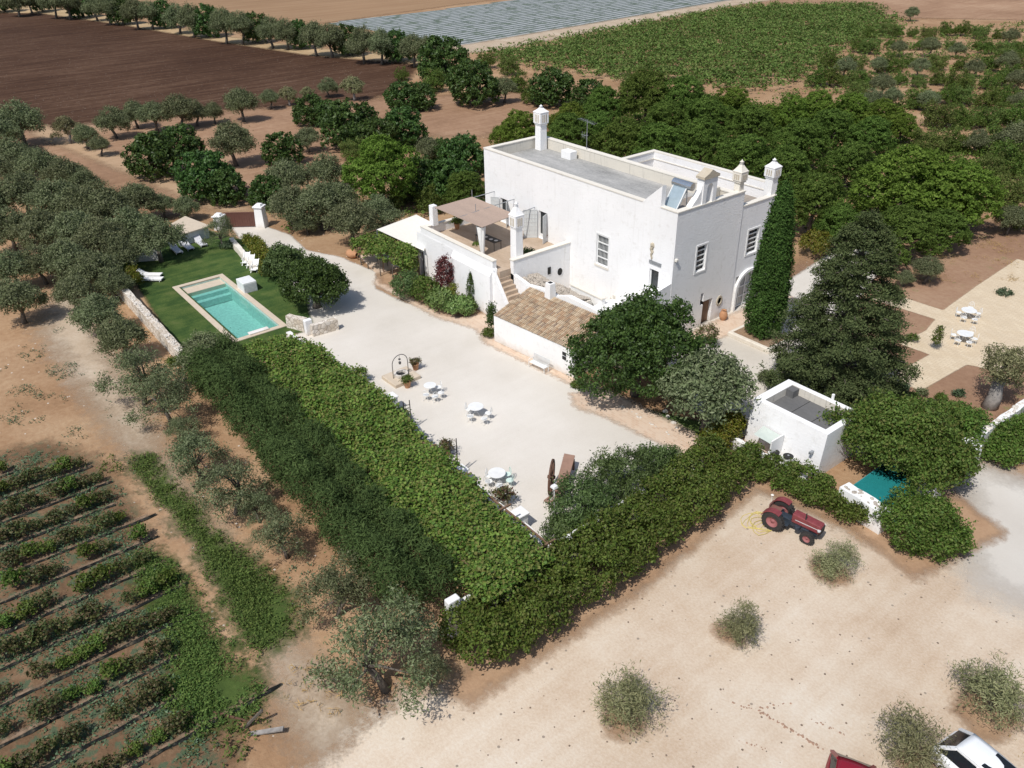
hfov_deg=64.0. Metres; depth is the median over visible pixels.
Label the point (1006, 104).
orchard tree
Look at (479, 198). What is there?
tree
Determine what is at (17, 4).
olive tree
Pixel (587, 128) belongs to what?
antenna
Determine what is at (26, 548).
grape vine plant
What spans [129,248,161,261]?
garden wall
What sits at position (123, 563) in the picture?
grape vine plant
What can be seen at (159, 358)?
dry grass
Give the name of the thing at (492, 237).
dining table
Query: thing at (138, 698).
grape vine plant
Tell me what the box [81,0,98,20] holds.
olive tree
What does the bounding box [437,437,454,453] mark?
potted plant
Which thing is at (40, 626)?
grape vine plant
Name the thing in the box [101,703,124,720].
grape vine plant
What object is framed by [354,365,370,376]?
bed shrub
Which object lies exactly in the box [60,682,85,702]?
grape vine plant
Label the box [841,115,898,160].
tree
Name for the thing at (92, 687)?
grape vine plant
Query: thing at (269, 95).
olive tree
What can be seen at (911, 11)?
olive tree
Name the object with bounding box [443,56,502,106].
tree
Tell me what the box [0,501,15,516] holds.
grape vine plant
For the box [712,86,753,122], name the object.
pine tree
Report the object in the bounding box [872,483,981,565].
mastic bush
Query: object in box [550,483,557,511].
garden lamp
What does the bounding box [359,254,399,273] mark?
patio
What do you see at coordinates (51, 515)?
grape vine plant
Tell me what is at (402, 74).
olive tree
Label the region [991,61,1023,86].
orchard tree
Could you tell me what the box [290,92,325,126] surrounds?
tree
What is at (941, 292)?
grove soil
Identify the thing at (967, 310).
garden table
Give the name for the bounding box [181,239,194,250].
sun lounger
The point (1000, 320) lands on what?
paving
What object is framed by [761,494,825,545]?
tractor
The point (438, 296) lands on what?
bed shrub
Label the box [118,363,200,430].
olive tree
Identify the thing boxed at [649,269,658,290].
door
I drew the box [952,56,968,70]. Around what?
orchard tree
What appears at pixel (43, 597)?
grape vine plant
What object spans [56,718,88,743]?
grape vine plant
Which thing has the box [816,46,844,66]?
orchard tree
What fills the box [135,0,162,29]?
olive tree
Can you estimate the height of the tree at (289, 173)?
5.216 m
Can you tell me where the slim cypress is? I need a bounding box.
[465,271,473,297]
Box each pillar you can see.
[211,212,227,230]
[252,203,268,228]
[303,318,311,335]
[386,391,398,408]
[452,463,468,476]
[510,506,529,523]
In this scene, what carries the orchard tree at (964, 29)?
on the ground at (288, 746)
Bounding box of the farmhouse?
[483,136,777,330]
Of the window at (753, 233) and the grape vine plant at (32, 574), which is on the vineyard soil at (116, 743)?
the grape vine plant at (32, 574)
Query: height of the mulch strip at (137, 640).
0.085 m
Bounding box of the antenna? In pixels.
[579,118,596,148]
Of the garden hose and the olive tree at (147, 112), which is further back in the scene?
the olive tree at (147, 112)
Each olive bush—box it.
[590,659,679,741]
[710,595,766,653]
[804,537,868,587]
[868,696,956,767]
[942,649,1023,734]
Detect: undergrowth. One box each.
[242,140,504,231]
[514,92,997,247]
[772,20,1023,202]
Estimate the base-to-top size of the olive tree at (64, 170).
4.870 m
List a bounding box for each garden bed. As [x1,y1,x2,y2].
[377,267,482,316]
[449,470,1005,704]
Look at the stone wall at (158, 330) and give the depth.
63.52 m
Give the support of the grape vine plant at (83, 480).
on the vineyard soil at (116, 743)
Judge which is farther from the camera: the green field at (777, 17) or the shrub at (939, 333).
the green field at (777, 17)
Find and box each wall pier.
[444,593,461,638]
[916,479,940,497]
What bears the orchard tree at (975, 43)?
on the ground at (288, 746)
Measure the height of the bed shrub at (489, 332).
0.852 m
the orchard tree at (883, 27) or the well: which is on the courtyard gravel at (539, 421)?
the well
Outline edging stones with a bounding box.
[621,405,677,434]
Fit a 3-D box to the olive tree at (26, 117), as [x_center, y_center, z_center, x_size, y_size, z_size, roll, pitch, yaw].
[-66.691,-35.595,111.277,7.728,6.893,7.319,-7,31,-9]
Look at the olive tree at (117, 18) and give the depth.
216.86 m
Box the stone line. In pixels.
[732,701,844,749]
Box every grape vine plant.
[0,460,7,471]
[0,480,14,491]
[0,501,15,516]
[0,518,29,538]
[0,527,11,543]
[0,546,23,567]
[0,563,29,588]
[0,611,14,627]
[0,632,20,660]
[0,682,11,698]
[0,717,15,736]
[0,755,17,767]
[4,473,30,490]
[5,490,36,511]
[6,597,38,620]
[9,630,47,655]
[10,745,47,767]
[16,539,46,558]
[19,464,43,481]
[20,562,52,584]
[20,615,57,643]
[23,691,63,722]
[24,658,53,679]
[25,518,43,531]
[29,494,45,505]
[29,587,58,608]
[34,734,64,757]
[35,539,57,553]
[38,465,57,479]
[38,508,64,525]
[40,479,67,499]
[42,560,62,575]
[46,455,72,472]
[51,527,75,544]
[53,654,72,670]
[54,615,79,635]
[55,475,78,491]
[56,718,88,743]
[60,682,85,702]
[63,504,81,515]
[64,644,88,662]
[67,570,95,593]
[68,760,106,767]
[70,456,87,466]
[70,524,92,538]
[71,600,104,623]
[74,473,93,487]
[74,539,100,559]
[75,491,97,509]
[76,631,106,654]
[79,677,102,695]
[87,511,115,533]
[88,471,106,483]
[89,487,112,503]
[90,559,117,583]
[92,539,115,554]
[96,653,130,682]
[97,618,130,644]
[98,747,128,767]
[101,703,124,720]
[110,509,128,521]
[110,555,133,573]
[113,612,146,637]
[118,587,141,603]
[118,650,149,671]
[119,692,148,714]
[121,738,144,757]
[124,522,147,540]
[130,576,158,597]
[132,550,152,563]
[133,672,174,703]
[139,634,171,660]
[140,610,170,629]
[143,725,166,745]
[152,564,180,586]
[160,705,193,734]
[161,604,179,618]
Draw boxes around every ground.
[0,0,1023,767]
[319,487,1023,767]
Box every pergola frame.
[248,336,555,608]
[355,230,409,271]
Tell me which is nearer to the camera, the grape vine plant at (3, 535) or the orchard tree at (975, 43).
the grape vine plant at (3, 535)
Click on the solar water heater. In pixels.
(680, 188)
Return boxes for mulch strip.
[0,465,92,499]
[0,480,112,524]
[0,504,115,550]
[0,513,155,577]
[0,535,157,603]
[0,562,162,635]
[0,582,187,670]
[0,613,193,708]
[0,656,177,747]
[42,695,182,767]
[129,683,281,767]
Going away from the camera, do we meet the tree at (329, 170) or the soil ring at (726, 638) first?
the soil ring at (726, 638)
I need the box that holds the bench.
[529,353,549,371]
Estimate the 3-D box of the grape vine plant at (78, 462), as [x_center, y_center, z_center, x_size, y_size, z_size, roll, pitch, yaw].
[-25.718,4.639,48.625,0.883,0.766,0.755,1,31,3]
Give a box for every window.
[597,235,608,266]
[695,245,705,271]
[716,295,722,305]
[746,228,757,253]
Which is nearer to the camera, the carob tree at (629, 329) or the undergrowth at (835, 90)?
the carob tree at (629, 329)
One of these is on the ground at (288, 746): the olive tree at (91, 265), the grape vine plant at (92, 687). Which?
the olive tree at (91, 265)
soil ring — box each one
[605,708,643,739]
[714,624,742,643]
[811,559,849,584]
[897,742,936,767]
[953,690,1016,741]
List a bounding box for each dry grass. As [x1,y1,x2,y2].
[122,304,197,407]
[282,651,342,716]
[908,225,1022,282]
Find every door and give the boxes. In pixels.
[501,198,507,221]
[540,211,546,237]
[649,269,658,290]
[701,299,708,321]
[735,271,752,306]
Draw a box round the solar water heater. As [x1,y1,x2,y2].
[665,178,695,208]
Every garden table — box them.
[423,382,435,392]
[468,402,483,416]
[488,467,505,482]
[957,330,973,340]
[961,307,976,318]
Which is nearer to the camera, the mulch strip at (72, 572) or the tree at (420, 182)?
the mulch strip at (72, 572)
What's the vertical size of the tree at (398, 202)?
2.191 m
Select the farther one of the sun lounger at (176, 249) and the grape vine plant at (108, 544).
the sun lounger at (176, 249)
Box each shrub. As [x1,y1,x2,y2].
[106,251,131,267]
[123,263,145,284]
[165,356,177,366]
[217,240,233,249]
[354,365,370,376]
[388,268,421,298]
[396,405,411,416]
[408,273,438,301]
[422,285,455,310]
[442,293,476,316]
[446,282,458,296]
[459,297,477,312]
[480,326,493,337]
[569,379,581,389]
[693,323,719,343]
[754,368,772,383]
[906,333,920,340]
[909,391,918,396]
[913,387,928,396]
[929,325,946,346]
[933,390,947,400]
[951,388,966,397]
[994,286,1015,297]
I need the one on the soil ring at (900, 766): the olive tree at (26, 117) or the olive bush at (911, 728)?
the olive bush at (911, 728)
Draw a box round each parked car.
[825,750,876,767]
[930,728,1015,767]
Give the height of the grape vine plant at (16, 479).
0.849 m
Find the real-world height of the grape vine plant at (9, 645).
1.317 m
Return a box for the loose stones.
[473,508,1020,767]
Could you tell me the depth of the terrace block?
66.38 m
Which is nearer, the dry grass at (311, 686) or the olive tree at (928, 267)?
the dry grass at (311, 686)
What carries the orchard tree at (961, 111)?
on the ground at (288, 746)
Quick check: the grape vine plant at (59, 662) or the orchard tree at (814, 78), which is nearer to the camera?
the grape vine plant at (59, 662)
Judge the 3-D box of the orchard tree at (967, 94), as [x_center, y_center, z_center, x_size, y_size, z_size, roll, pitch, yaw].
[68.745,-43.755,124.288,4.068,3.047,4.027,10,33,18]
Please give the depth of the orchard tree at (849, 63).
141.68 m
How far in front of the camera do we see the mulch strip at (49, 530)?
43.96 m
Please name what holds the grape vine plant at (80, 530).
on the vineyard soil at (116, 743)
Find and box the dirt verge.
[0,6,421,63]
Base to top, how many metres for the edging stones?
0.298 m
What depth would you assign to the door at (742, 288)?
65.71 m
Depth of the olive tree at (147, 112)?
116.06 m
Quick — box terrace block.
[416,217,570,314]
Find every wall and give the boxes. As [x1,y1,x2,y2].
[113,285,185,356]
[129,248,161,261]
[229,237,255,270]
[285,314,306,331]
[286,331,543,545]
[310,317,338,336]
[460,465,686,608]
[729,437,807,479]
[839,482,892,534]
[971,399,1023,451]
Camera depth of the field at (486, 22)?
220.94 m
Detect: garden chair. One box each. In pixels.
[422,390,429,399]
[432,392,438,403]
[435,380,441,390]
[466,411,473,423]
[481,414,488,423]
[483,476,492,489]
[485,407,492,420]
[503,467,511,481]
[506,474,514,487]
[953,335,960,346]
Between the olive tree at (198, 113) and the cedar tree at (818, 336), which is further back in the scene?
the olive tree at (198, 113)
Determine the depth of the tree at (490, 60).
155.79 m
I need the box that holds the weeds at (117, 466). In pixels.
[96,453,125,472]
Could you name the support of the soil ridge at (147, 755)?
on the vineyard soil at (116, 743)
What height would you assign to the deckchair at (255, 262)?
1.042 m
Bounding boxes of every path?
[374,274,633,402]
[570,389,699,452]
[691,295,798,338]
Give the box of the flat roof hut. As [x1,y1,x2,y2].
[171,216,209,246]
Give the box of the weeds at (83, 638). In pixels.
[0,447,230,767]
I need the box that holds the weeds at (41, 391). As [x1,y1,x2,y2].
[0,327,105,445]
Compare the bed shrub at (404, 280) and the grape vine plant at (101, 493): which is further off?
the bed shrub at (404, 280)
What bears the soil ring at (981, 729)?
on the parking ground at (890, 657)
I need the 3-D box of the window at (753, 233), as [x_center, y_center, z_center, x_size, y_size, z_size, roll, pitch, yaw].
[18.513,-11.141,63.558,1.300,1.950,0.170,-23,37,-32]
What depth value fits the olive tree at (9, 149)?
97.21 m
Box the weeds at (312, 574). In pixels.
[193,444,403,685]
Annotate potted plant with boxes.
[398,374,414,388]
[408,356,421,370]
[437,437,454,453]
[448,216,462,229]
[490,484,517,505]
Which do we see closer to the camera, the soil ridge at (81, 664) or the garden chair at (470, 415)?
the soil ridge at (81, 664)
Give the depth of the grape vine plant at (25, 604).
38.24 m
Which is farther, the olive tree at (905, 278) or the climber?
the olive tree at (905, 278)
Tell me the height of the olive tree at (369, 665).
5.269 m
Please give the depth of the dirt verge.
192.72 m
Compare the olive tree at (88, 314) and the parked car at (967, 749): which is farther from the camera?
the olive tree at (88, 314)
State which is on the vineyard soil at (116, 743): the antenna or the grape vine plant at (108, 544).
the grape vine plant at (108, 544)
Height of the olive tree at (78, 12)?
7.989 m
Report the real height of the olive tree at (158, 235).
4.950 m
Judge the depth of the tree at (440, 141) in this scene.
99.92 m
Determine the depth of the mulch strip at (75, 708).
34.34 m
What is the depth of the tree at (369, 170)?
83.54 m
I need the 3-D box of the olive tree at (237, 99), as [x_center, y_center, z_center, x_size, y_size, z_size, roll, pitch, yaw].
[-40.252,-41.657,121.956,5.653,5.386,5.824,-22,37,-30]
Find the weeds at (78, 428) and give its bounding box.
[6,344,140,473]
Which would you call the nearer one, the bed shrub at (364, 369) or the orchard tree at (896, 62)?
the bed shrub at (364, 369)
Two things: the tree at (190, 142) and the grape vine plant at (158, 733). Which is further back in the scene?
the tree at (190, 142)
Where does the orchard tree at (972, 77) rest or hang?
on the ground at (288, 746)
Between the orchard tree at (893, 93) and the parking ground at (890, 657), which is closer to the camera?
the parking ground at (890, 657)
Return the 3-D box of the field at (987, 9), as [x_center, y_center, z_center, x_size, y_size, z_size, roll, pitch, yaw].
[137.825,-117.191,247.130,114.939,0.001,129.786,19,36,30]
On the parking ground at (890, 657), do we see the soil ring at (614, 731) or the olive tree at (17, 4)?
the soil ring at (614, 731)
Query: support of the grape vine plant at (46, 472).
on the vineyard soil at (116, 743)
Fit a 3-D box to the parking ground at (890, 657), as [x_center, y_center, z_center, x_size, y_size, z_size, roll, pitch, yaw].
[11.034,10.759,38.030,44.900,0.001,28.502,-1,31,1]
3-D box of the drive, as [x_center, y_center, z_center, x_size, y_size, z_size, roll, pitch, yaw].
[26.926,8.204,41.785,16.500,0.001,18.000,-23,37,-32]
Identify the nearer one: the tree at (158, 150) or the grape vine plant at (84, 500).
the grape vine plant at (84, 500)
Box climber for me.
[483,300,497,327]
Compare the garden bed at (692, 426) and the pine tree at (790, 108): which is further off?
the pine tree at (790, 108)
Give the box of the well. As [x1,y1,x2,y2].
[382,354,420,387]
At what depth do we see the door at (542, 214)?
68.90 m
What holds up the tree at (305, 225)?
on the ground at (288, 746)
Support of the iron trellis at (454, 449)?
on the courtyard gravel at (539, 421)
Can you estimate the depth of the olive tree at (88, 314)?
61.17 m
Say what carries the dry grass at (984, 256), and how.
on the grove soil at (941, 292)
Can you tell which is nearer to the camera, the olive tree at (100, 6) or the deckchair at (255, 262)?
the deckchair at (255, 262)
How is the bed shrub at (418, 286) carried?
on the garden bed at (385, 278)
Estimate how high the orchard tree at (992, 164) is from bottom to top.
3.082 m
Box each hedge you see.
[172,326,464,627]
[240,232,273,276]
[436,431,753,670]
[694,409,748,452]
[731,439,836,505]
[816,487,874,527]
[981,409,1023,469]
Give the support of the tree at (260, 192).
on the ground at (288, 746)
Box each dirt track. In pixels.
[37,298,363,761]
[452,0,767,52]
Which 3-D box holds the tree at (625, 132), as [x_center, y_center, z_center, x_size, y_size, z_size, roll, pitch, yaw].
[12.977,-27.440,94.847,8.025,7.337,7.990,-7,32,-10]
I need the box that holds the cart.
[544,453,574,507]
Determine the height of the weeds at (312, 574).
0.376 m
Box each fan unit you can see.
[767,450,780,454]
[782,453,794,462]
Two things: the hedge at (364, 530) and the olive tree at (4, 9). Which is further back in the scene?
the olive tree at (4, 9)
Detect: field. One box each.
[0,13,417,126]
[138,0,486,25]
[328,0,727,44]
[470,0,915,93]
[743,0,1023,20]
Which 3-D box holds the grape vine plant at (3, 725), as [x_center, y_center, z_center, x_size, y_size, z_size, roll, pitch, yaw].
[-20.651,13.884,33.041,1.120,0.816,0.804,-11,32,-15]
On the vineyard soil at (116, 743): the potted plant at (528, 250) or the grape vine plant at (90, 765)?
the grape vine plant at (90, 765)
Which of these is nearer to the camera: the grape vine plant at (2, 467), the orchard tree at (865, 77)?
the grape vine plant at (2, 467)
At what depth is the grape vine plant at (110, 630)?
36.90 m
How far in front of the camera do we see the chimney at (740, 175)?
59.46 m
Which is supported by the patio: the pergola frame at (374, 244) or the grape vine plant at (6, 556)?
the pergola frame at (374, 244)
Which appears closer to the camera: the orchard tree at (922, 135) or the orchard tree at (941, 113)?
the orchard tree at (922, 135)
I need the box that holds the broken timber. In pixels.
[213,709,283,735]
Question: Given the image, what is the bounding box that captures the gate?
[223,212,255,226]
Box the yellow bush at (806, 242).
[797,228,832,254]
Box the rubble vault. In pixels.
[522,273,591,304]
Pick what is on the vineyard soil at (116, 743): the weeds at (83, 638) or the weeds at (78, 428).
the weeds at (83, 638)
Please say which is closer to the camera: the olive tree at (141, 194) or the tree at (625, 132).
the olive tree at (141, 194)
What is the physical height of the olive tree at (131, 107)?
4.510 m
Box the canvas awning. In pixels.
[376,214,429,275]
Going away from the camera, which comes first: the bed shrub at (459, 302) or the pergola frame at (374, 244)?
the bed shrub at (459, 302)
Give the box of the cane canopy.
[429,190,534,252]
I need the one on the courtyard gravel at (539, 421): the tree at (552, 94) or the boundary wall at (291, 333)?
the boundary wall at (291, 333)
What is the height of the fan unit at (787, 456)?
0.950 m
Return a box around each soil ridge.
[0,481,108,521]
[0,502,115,547]
[0,515,146,575]
[0,539,146,601]
[0,581,184,667]
[0,614,183,703]
[0,654,176,743]
[3,466,87,496]
[4,562,160,631]
[40,694,174,766]
[117,685,273,767]
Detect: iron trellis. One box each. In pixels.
[403,400,410,417]
[449,438,457,461]
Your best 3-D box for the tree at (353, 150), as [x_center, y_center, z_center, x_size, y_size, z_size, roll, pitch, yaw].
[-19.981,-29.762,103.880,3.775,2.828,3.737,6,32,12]
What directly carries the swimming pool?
in the ground at (288, 746)
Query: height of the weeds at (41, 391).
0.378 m
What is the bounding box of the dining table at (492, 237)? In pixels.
[475,234,501,250]
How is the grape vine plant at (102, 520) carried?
on the vineyard soil at (116, 743)
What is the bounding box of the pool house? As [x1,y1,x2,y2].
[745,379,858,476]
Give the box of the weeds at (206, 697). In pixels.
[126,545,268,744]
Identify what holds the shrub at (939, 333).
on the paving
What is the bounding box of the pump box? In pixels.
[236,275,257,292]
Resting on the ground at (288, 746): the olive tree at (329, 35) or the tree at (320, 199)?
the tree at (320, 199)
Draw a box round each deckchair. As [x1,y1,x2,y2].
[241,251,250,265]
[245,254,254,265]
[250,258,258,270]
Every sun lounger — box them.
[136,268,162,275]
[140,272,163,281]
[168,242,182,254]
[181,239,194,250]
[193,234,207,247]
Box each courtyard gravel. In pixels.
[232,226,701,539]
[668,249,886,455]
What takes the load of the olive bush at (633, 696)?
on the soil ring at (614, 731)
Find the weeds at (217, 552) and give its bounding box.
[126,451,305,661]
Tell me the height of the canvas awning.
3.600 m
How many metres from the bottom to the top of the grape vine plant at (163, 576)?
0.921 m
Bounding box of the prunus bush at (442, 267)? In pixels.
[431,252,453,287]
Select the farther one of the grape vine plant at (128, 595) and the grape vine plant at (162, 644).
the grape vine plant at (128, 595)
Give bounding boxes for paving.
[827,259,1023,388]
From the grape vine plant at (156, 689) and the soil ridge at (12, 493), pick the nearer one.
the grape vine plant at (156, 689)
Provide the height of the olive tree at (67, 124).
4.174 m
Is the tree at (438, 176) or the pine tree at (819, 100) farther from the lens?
the pine tree at (819, 100)
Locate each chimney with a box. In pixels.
[508,201,524,257]
[533,105,548,150]
[732,159,748,190]
[763,158,782,195]
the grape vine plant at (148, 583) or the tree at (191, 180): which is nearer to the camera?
the grape vine plant at (148, 583)
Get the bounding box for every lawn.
[130,231,310,346]
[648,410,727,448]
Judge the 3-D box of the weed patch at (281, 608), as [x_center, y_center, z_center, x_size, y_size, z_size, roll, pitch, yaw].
[-16.174,7.878,43.605,4.800,0.001,21.200,-23,37,-32]
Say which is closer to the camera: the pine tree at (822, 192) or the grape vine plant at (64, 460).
the grape vine plant at (64, 460)
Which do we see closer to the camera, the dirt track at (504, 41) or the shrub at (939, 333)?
the shrub at (939, 333)
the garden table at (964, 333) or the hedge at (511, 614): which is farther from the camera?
the garden table at (964, 333)
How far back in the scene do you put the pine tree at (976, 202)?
75.04 m
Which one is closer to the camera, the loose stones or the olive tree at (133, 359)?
the loose stones
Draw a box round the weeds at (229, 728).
[209,712,269,765]
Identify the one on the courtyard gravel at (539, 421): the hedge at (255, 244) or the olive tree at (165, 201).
the hedge at (255, 244)
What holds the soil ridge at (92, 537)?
on the vineyard soil at (116, 743)
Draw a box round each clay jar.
[346,249,356,258]
[719,309,727,320]
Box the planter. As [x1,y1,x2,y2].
[727,323,793,353]
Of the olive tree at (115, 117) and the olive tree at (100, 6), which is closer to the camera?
the olive tree at (115, 117)
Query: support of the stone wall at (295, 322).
on the lawn at (180, 317)
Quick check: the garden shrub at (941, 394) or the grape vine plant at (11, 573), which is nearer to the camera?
the grape vine plant at (11, 573)
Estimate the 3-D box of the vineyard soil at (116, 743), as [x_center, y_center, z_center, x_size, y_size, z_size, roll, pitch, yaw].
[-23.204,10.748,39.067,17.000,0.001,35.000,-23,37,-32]
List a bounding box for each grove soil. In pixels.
[2,92,547,214]
[793,222,1023,425]
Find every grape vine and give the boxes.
[236,333,555,604]
[349,230,419,281]
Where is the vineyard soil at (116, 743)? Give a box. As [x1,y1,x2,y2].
[0,444,236,767]
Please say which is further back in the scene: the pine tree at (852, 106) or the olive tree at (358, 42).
the olive tree at (358, 42)
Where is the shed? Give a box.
[494,281,607,377]
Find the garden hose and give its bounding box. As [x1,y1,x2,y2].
[741,511,771,534]
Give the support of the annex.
on the ground at (288, 746)
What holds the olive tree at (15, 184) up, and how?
on the ground at (288, 746)
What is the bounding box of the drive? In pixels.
[958,464,1023,605]
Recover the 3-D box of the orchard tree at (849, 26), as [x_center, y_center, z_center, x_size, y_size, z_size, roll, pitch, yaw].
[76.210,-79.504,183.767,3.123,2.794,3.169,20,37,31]
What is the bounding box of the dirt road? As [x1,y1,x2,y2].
[31,126,253,212]
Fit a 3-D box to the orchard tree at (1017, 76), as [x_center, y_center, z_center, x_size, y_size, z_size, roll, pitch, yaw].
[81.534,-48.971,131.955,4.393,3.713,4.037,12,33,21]
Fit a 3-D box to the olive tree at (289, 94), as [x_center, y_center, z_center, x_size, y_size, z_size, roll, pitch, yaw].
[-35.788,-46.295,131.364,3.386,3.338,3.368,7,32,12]
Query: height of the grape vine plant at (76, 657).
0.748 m
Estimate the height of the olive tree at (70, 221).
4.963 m
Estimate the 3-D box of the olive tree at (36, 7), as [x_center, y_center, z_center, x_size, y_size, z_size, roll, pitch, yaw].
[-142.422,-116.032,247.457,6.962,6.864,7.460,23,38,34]
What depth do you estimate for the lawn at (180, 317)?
71.12 m
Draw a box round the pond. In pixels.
[854,463,917,521]
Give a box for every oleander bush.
[537,510,579,540]
[543,468,623,543]
[580,442,655,504]
[630,440,681,478]
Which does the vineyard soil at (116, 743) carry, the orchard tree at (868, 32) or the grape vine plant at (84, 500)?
the grape vine plant at (84, 500)
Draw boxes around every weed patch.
[128,552,272,742]
[129,455,301,652]
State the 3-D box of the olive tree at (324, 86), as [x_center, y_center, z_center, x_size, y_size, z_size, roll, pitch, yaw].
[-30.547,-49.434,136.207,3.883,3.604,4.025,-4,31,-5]
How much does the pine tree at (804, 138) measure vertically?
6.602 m
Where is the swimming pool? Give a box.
[172,274,286,340]
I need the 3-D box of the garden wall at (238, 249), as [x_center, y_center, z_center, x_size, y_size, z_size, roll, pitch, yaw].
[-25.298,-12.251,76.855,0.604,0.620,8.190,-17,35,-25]
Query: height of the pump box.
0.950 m
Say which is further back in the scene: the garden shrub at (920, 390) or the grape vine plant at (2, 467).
the garden shrub at (920, 390)
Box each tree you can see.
[0,0,30,16]
[0,2,13,11]
[0,97,49,145]
[0,110,26,142]
[0,133,31,161]
[0,154,16,177]
[0,168,42,212]
[0,188,19,212]
[0,201,30,251]
[0,245,37,283]
[0,276,51,324]
[4,207,63,248]
[10,145,63,179]
[13,242,61,284]
[18,176,81,216]
[21,0,36,13]
[28,4,51,11]
[35,0,59,18]
[37,155,88,182]
[39,235,91,282]
[43,208,91,248]
[47,0,83,19]
[49,114,79,143]
[49,182,93,219]
[51,274,98,310]
[62,248,125,294]
[64,290,123,335]
[65,0,92,18]
[66,165,108,192]
[68,214,133,251]
[69,123,98,149]
[80,182,140,221]
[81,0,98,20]
[85,135,110,155]
[87,343,169,405]
[91,0,118,24]
[91,105,133,138]
[92,266,135,300]
[92,315,151,358]
[101,234,143,271]
[105,0,135,24]
[105,204,154,236]
[118,0,147,29]
[118,130,181,181]
[118,181,159,213]
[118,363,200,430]
[122,98,145,128]
[125,210,191,262]
[134,98,170,131]
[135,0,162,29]
[147,0,171,28]
[148,193,175,218]
[155,91,196,123]
[160,1,182,33]
[161,122,206,159]
[162,414,203,441]
[162,426,237,481]
[169,148,246,200]
[171,193,201,217]
[171,329,242,381]
[175,1,207,37]
[177,97,210,126]
[190,455,274,521]
[191,3,223,37]
[198,214,236,245]
[201,167,247,206]
[203,100,223,123]
[204,6,231,43]
[204,118,259,166]
[222,86,259,121]
[225,9,255,44]
[234,488,278,528]
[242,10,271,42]
[246,174,282,209]
[246,506,310,561]
[254,14,284,48]
[256,88,278,109]
[259,131,304,166]
[259,241,306,277]
[263,157,313,191]
[265,183,315,230]
[270,15,298,49]
[274,252,351,308]
[277,85,297,105]
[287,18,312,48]
[289,542,375,626]
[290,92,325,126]
[291,178,354,230]
[292,212,320,234]
[293,126,320,152]
[296,19,324,56]
[299,86,314,100]
[299,581,448,719]
[304,151,345,182]
[312,99,340,126]
[313,22,346,57]
[314,97,379,150]
[317,76,339,96]
[317,180,358,211]
[319,196,380,247]
[331,23,360,55]
[338,137,363,158]
[339,76,365,100]
[340,131,420,198]
[343,21,378,63]
[354,116,398,150]
[361,191,404,233]
[363,26,393,64]
[382,78,421,110]
[383,105,428,147]
[384,28,413,62]
[385,188,406,209]
[392,184,417,203]
[393,66,409,79]
[396,32,420,67]
[399,154,454,201]
[400,643,452,695]
[404,81,437,110]
[412,33,437,56]
[413,183,448,212]
[415,34,469,81]
[415,135,442,160]
[422,67,446,92]
[423,158,481,204]
[431,137,453,160]
[435,130,484,174]
[442,170,484,203]
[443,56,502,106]
[457,195,484,201]
[475,50,495,67]
[487,108,534,143]
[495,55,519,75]
[495,76,517,102]
[506,68,528,92]
[519,78,543,103]
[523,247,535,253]
[527,66,574,106]
[547,101,591,132]
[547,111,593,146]
[563,281,720,399]
[569,78,609,106]
[575,110,614,147]
[582,85,627,120]
[590,115,650,157]
[616,70,642,92]
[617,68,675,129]
[625,122,697,160]
[640,98,693,143]
[652,74,707,124]
[654,338,761,432]
[670,117,733,165]
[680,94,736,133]
[710,133,772,177]
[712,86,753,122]
[723,104,776,153]
[741,176,798,340]
[751,143,817,188]
[757,104,786,133]
[757,207,922,407]
[767,118,829,166]
[769,94,813,126]
[791,172,850,233]
[793,90,841,119]
[803,66,826,86]
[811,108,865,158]
[812,202,860,247]
[814,141,878,191]
[815,61,846,85]
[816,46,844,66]
[817,386,990,494]
[824,91,873,124]
[833,55,857,74]
[840,80,875,102]
[841,69,863,86]
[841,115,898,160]
[845,52,868,69]
[846,23,859,34]
[847,143,971,217]
[850,35,865,50]
[855,97,907,135]
[856,69,875,86]
[857,37,882,54]
[857,86,890,106]
[858,203,945,265]
[861,24,878,37]
[869,56,888,72]
[869,72,897,96]
[878,22,897,36]
[880,50,905,70]
[883,36,896,46]
[883,86,904,102]
[890,39,908,56]
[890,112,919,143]
[892,70,909,84]
[893,25,905,36]
[896,269,915,285]
[899,53,915,66]
[904,6,919,20]
[904,87,925,109]
[904,158,1009,226]
[906,26,919,35]
[908,57,931,74]
[909,255,945,283]
[910,73,930,87]
[911,127,954,154]
[912,37,925,49]
[915,89,942,108]
[918,98,957,128]
[920,26,938,38]
[920,37,941,56]
[924,207,974,251]
[928,69,946,84]
[929,53,949,70]
[936,81,963,103]
[938,20,955,35]
[939,68,972,90]
[942,124,974,151]
[943,39,955,49]
[943,102,968,125]
[946,396,996,442]
[947,41,967,56]
[951,19,973,35]
[951,84,977,105]
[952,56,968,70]
[959,104,991,127]
[960,128,993,154]
[962,56,985,73]
[964,73,980,86]
[971,25,991,37]
[971,38,985,49]
[973,84,1002,108]
[974,104,1006,126]
[976,36,996,53]
[976,49,999,70]
[977,70,1000,88]
[977,117,1023,155]
[977,342,1023,410]
[979,151,1014,177]
[988,81,1021,103]
[988,171,1023,206]
[989,119,1023,155]
[990,137,1023,174]
[991,29,1002,38]
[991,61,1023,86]
[991,101,1013,123]
[991,203,1023,234]
[993,40,1017,54]
[994,49,1021,71]
[1001,27,1021,42]
[1001,99,1023,123]
[1003,69,1023,88]
[1003,148,1023,178]
[1005,199,1023,230]
[1006,91,1023,108]
[1010,39,1023,54]
[1011,170,1023,199]
[1012,50,1023,70]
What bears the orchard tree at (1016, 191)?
on the ground at (288, 746)

